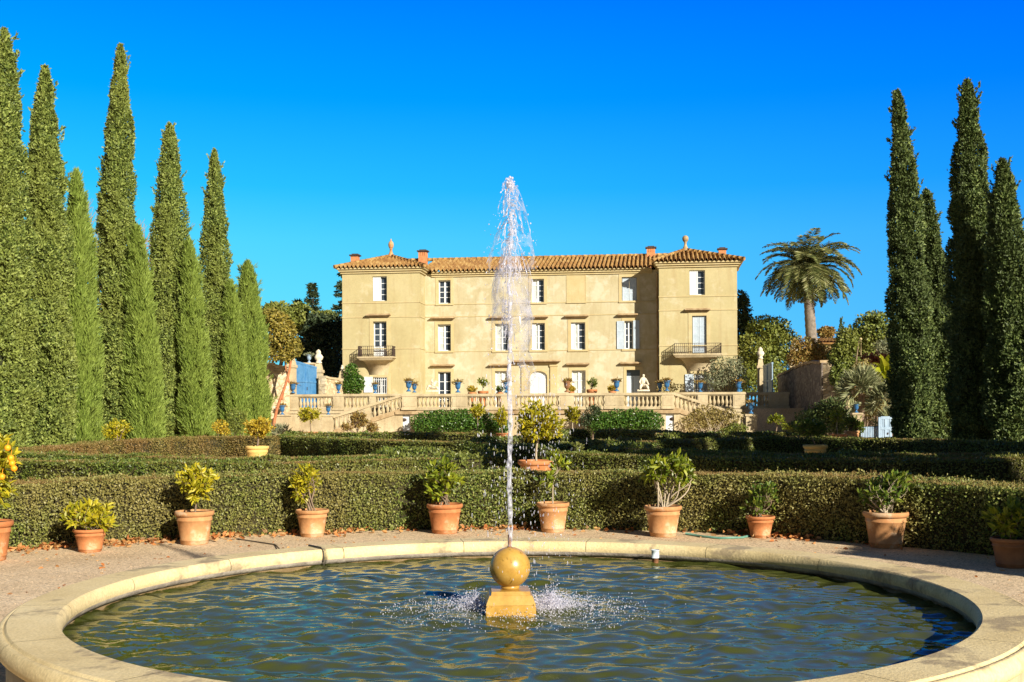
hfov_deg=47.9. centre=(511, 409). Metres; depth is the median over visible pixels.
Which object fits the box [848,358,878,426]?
shrub
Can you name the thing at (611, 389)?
potted plant
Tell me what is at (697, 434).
box hedge
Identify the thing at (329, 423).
stone stair
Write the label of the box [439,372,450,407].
window
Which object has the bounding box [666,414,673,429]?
door
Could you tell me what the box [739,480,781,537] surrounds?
potted plant
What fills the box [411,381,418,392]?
garden urn
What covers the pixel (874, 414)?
shade shrub
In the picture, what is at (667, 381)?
garden urn
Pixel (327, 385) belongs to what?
garden wall
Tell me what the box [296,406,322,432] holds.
potted plant
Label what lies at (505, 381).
garden urn
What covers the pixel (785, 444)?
box hedge
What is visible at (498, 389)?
potted plant
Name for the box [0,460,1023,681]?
ground
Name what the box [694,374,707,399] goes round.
window
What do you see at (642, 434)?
box hedge
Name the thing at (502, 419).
potted plant
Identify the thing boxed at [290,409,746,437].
terrace wall
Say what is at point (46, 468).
box hedge
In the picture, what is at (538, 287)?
window
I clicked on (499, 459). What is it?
box hedge
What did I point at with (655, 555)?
overflow pipe
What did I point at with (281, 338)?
garden tree
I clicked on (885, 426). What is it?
metal gate
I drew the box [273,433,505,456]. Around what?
box hedge
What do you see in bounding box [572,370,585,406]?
door
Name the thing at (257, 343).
cypress tree
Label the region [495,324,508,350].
window
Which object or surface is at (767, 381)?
blue gate
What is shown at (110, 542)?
fallen leaves
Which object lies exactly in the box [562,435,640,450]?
box hedge
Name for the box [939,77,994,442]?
cypress tree
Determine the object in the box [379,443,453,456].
box hedge
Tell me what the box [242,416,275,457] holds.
potted plant
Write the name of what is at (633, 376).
door
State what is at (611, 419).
laurel block
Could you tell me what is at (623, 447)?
box hedge
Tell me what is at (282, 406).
garden urn
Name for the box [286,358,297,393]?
gate pillar
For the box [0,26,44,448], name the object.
cypress tree
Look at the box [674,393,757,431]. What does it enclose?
stone stair
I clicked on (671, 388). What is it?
rose bush
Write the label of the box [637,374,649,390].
garden statue
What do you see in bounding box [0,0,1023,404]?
sky
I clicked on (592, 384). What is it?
potted plant
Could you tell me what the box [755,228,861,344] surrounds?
palm tree
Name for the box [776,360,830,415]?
dark garden wall
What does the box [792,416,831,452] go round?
potted plant
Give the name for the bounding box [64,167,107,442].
cypress tree
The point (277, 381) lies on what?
rubble wall
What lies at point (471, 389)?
potted plant
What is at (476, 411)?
potted plant
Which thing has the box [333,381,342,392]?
garden urn
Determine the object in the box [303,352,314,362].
garden urn
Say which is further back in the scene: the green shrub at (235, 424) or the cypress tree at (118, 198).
the green shrub at (235, 424)
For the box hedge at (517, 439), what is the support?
on the ground at (30, 582)
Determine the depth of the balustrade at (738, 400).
69.78 m
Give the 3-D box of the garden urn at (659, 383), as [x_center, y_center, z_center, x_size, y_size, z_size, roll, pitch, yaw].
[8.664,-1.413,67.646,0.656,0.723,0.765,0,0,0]
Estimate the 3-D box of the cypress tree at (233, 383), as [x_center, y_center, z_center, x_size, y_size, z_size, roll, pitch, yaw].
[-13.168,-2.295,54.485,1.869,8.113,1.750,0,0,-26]
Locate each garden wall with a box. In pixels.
[318,376,343,407]
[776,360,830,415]
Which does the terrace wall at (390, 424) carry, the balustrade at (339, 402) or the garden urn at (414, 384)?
the balustrade at (339, 402)
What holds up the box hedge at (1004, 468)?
on the ground at (30, 582)
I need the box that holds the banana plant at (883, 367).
[868,354,891,399]
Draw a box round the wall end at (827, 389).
[823,363,837,433]
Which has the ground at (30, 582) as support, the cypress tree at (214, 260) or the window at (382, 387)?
the cypress tree at (214, 260)
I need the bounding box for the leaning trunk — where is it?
[272,359,291,425]
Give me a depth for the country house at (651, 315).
81.49 m
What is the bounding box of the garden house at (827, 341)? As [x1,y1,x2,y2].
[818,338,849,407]
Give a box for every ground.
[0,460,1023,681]
[745,408,849,435]
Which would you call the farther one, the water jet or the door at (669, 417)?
the door at (669, 417)
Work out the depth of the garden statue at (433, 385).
68.63 m
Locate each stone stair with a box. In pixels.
[321,394,402,434]
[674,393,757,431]
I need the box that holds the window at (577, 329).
[571,323,584,349]
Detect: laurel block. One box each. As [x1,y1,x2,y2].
[409,408,510,435]
[586,406,664,432]
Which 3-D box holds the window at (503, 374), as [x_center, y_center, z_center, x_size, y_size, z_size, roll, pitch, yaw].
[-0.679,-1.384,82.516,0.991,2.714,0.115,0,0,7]
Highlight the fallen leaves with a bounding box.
[7,521,1009,593]
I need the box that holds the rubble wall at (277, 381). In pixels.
[266,363,289,435]
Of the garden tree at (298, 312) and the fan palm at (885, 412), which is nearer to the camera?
the fan palm at (885, 412)
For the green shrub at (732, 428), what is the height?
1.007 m
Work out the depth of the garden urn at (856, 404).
54.92 m
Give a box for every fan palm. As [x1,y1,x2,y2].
[831,362,884,425]
[862,381,890,414]
[870,405,896,435]
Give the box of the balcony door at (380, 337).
[374,322,386,355]
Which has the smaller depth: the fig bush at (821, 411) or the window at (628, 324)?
the fig bush at (821, 411)
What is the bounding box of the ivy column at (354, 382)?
[342,363,365,406]
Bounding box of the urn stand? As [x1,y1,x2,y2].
[849,413,862,436]
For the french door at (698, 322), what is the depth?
78.80 m
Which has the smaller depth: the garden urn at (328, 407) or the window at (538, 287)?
the garden urn at (328, 407)
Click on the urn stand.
(859, 415)
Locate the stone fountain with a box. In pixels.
[485,535,535,616]
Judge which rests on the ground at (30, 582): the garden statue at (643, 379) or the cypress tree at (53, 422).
the cypress tree at (53, 422)
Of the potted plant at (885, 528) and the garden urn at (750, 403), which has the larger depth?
the garden urn at (750, 403)
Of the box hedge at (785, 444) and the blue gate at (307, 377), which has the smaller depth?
the box hedge at (785, 444)
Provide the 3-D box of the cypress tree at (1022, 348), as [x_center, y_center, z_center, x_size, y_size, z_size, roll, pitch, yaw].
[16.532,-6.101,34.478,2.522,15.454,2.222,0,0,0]
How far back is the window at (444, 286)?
83.01 m
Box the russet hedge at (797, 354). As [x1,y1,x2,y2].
[786,335,831,365]
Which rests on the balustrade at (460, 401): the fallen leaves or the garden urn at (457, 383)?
the garden urn at (457, 383)
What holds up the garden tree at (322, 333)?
on the terrace ground at (788, 414)
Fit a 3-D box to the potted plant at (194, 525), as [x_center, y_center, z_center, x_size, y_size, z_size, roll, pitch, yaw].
[-4.034,1.190,14.738,0.554,1.057,0.597,0,0,0]
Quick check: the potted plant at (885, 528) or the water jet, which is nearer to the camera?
the water jet
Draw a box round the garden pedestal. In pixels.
[276,415,291,430]
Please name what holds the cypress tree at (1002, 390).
on the ground at (30, 582)
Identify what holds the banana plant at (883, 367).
on the ground at (30, 582)
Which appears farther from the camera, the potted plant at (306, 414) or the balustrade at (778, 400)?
the balustrade at (778, 400)
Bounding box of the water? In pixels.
[62,556,975,681]
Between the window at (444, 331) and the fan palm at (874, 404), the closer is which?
the fan palm at (874, 404)
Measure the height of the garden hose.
0.032 m
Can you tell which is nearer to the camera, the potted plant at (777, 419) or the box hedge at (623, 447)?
the box hedge at (623, 447)
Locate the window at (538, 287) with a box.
[532,279,543,301]
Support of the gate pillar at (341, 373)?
on the terrace ground at (788, 414)
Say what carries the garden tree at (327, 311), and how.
on the terrace ground at (788, 414)
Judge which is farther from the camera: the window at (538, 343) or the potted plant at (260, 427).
the window at (538, 343)
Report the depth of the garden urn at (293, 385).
73.00 m
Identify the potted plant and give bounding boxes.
[0,433,21,560]
[59,496,119,552]
[174,462,219,544]
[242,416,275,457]
[289,461,328,536]
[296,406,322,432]
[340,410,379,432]
[419,455,465,533]
[466,385,477,406]
[469,401,485,434]
[477,377,488,406]
[492,404,507,436]
[495,385,504,406]
[514,398,565,470]
[533,447,571,532]
[564,405,580,428]
[568,385,575,392]
[586,377,597,405]
[607,384,615,392]
[638,448,696,537]
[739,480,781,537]
[767,413,791,434]
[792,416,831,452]
[828,407,847,436]
[840,414,866,436]
[856,469,914,548]
[980,492,1023,568]
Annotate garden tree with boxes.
[261,300,311,365]
[262,306,304,382]
[295,311,342,377]
[310,309,337,321]
[737,289,754,405]
[737,314,800,377]
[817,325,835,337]
[826,327,863,426]
[844,309,889,357]
[873,337,889,355]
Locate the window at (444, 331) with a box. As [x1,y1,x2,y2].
[438,325,450,350]
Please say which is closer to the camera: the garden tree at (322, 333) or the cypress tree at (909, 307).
the cypress tree at (909, 307)
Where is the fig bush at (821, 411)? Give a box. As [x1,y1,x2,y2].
[783,396,850,436]
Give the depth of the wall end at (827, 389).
64.37 m
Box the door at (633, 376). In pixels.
[627,370,639,406]
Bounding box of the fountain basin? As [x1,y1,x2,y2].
[0,538,1023,681]
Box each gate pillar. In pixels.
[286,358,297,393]
[315,349,324,393]
[339,365,345,393]
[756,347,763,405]
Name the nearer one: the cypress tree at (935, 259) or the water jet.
the water jet
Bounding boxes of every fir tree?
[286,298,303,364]
[301,282,321,342]
[331,272,342,372]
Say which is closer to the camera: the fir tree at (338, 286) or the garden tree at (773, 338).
the garden tree at (773, 338)
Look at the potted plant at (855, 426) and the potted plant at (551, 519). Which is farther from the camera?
the potted plant at (855, 426)
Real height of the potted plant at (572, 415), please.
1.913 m
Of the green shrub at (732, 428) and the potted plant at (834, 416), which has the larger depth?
the green shrub at (732, 428)
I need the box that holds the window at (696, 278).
[689,271,704,294]
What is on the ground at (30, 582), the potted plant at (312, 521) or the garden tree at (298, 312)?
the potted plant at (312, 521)
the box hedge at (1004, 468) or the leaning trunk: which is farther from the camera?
the leaning trunk
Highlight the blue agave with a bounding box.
[270,422,290,435]
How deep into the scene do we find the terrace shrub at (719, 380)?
76.83 m
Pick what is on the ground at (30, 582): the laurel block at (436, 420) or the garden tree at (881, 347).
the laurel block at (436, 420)
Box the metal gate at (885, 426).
[880,416,889,440]
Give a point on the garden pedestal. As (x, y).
(280, 419)
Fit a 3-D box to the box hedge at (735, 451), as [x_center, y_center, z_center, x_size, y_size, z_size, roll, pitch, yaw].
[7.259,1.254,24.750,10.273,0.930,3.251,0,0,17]
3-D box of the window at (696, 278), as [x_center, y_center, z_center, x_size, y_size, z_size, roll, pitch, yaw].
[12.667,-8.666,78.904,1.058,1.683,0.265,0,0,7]
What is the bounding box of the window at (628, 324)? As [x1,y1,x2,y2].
[625,321,632,348]
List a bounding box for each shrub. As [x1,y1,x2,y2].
[101,418,132,442]
[212,419,230,435]
[226,407,247,435]
[699,355,751,405]
[719,422,748,431]
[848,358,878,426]
[849,388,889,426]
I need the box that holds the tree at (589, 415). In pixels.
[578,404,600,438]
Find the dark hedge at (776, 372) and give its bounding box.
[740,363,786,398]
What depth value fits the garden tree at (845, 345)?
61.61 m
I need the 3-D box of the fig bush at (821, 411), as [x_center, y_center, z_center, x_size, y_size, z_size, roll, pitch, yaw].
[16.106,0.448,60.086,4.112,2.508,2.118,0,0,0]
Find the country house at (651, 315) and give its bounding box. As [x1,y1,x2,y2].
[333,235,745,407]
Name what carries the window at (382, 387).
in the country house at (651, 315)
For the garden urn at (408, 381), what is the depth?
68.83 m
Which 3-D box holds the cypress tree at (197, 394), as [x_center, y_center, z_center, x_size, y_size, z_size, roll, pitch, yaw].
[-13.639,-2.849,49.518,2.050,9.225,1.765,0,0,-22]
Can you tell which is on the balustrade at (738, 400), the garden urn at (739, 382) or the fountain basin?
the garden urn at (739, 382)
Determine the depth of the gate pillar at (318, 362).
77.09 m
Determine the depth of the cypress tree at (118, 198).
44.98 m
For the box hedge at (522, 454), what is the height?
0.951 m
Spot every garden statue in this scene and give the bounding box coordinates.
[426,379,438,391]
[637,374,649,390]
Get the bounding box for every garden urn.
[275,401,287,414]
[290,381,299,392]
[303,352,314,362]
[323,403,333,414]
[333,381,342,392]
[370,381,378,392]
[404,377,414,391]
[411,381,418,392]
[451,378,463,392]
[501,378,512,392]
[561,378,574,391]
[610,376,621,390]
[654,380,663,391]
[660,377,673,390]
[694,380,705,391]
[731,378,744,391]
[745,398,757,413]
[852,401,861,412]
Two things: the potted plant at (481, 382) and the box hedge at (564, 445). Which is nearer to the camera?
the box hedge at (564, 445)
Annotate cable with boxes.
[236,538,324,564]
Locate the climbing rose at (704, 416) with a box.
[679,404,744,431]
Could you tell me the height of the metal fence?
1.295 m
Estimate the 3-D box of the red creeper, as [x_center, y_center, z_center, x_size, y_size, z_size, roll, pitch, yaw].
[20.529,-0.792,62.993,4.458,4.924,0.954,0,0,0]
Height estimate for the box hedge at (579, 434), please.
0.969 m
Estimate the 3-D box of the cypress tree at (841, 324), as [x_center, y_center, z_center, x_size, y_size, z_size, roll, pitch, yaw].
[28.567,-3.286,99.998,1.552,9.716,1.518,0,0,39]
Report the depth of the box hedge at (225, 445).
39.91 m
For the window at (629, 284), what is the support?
in the country house at (651, 315)
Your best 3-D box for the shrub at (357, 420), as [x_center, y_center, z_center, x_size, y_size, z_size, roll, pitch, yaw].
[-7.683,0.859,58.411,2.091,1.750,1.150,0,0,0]
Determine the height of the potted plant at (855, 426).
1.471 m
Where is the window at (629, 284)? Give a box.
[622,277,636,300]
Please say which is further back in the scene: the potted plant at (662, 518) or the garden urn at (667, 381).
the garden urn at (667, 381)
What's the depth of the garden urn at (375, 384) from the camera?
72.35 m
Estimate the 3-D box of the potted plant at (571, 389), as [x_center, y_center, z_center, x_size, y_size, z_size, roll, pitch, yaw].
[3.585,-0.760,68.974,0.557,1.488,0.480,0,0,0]
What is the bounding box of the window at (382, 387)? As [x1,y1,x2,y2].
[373,377,386,406]
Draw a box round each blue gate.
[296,361,316,407]
[762,362,772,405]
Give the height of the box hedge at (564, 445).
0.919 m
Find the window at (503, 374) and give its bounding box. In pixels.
[495,371,508,406]
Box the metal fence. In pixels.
[861,417,891,437]
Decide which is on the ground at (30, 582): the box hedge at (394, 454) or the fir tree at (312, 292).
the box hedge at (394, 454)
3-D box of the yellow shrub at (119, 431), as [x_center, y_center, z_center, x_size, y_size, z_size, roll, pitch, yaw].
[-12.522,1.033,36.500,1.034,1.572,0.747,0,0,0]
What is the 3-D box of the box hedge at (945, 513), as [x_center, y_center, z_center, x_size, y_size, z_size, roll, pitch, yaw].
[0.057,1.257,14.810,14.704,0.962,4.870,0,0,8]
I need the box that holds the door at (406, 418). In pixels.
[403,415,409,434]
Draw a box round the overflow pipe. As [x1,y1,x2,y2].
[651,549,658,562]
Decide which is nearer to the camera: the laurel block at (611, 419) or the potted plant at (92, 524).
the potted plant at (92, 524)
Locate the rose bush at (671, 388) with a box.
[657,382,682,392]
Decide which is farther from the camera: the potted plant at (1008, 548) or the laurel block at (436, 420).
the laurel block at (436, 420)
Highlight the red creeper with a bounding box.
[854,351,889,421]
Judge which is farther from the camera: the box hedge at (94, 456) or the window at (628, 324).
the window at (628, 324)
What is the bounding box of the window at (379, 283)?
[373,277,386,300]
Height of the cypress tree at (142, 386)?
9.111 m
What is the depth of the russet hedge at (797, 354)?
71.69 m
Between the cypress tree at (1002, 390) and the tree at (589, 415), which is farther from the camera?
the tree at (589, 415)
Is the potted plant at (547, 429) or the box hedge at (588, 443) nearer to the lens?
the potted plant at (547, 429)
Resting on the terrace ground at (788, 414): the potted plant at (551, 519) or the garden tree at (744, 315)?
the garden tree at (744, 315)
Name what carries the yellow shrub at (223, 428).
on the ground at (30, 582)
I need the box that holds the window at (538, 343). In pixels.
[532,323,544,349]
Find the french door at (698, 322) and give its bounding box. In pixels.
[692,316,706,353]
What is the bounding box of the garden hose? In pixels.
[685,533,750,538]
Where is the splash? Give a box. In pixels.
[331,579,685,631]
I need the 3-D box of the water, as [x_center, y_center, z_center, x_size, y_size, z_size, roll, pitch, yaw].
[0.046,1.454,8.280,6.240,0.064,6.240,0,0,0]
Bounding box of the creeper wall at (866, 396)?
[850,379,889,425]
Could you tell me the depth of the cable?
14.22 m
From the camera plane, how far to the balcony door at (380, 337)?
81.66 m
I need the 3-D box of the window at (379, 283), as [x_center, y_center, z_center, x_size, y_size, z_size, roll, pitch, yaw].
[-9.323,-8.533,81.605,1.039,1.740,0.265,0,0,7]
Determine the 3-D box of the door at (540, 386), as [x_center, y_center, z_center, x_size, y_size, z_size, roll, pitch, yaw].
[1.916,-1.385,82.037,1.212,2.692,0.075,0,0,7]
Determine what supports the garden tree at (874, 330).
on the terrace ground at (788, 414)
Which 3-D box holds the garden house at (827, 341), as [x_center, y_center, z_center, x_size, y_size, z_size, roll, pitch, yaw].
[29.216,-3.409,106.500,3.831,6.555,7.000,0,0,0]
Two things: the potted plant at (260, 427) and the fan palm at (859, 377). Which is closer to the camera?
the potted plant at (260, 427)
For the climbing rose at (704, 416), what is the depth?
66.38 m
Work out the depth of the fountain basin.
8.54 m
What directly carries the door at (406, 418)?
in the terrace wall at (390, 424)
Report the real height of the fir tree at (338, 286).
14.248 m
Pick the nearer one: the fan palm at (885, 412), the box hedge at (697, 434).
the box hedge at (697, 434)
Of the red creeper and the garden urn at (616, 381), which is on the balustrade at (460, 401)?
the garden urn at (616, 381)
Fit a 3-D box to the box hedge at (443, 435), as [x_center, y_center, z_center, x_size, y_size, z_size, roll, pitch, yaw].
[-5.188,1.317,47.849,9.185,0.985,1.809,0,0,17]
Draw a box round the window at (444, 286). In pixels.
[439,280,450,303]
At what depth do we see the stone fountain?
8.15 m
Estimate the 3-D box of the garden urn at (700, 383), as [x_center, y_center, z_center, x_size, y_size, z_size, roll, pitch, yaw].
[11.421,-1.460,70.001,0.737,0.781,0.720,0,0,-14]
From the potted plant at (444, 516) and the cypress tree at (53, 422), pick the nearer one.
the potted plant at (444, 516)
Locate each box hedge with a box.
[0,465,1023,555]
[3,449,390,465]
[4,456,448,485]
[12,434,280,459]
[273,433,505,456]
[283,430,491,440]
[367,447,423,458]
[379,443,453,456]
[432,450,483,470]
[469,442,558,468]
[472,435,559,448]
[477,447,515,474]
[527,440,584,451]
[545,449,1023,484]
[555,427,592,440]
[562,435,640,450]
[588,440,651,455]
[593,427,680,439]
[626,446,1023,461]
[636,434,1023,456]
[651,430,791,442]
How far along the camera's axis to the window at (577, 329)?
81.80 m
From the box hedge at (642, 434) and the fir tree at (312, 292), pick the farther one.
the fir tree at (312, 292)
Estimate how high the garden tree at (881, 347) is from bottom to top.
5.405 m
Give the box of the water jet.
[472,176,584,610]
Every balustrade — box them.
[290,394,401,410]
[401,392,674,409]
[674,392,745,408]
[745,392,789,407]
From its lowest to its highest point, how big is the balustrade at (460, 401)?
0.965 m
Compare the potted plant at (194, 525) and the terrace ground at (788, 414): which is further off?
the terrace ground at (788, 414)
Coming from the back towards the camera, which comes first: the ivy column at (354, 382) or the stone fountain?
the ivy column at (354, 382)
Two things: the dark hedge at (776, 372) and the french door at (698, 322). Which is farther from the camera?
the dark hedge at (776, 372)
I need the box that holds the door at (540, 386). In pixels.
[530,371,546,405]
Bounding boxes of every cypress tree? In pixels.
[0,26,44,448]
[21,64,79,446]
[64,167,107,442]
[93,42,137,440]
[118,223,170,439]
[147,121,193,436]
[173,236,217,437]
[197,147,236,435]
[215,278,253,435]
[235,258,277,435]
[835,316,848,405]
[883,87,937,438]
[914,187,952,439]
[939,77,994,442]
[978,156,1023,441]
[1018,308,1023,398]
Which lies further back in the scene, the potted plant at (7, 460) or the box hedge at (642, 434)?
the box hedge at (642, 434)
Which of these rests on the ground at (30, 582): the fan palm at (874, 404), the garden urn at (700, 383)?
the fan palm at (874, 404)
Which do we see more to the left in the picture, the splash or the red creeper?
the splash

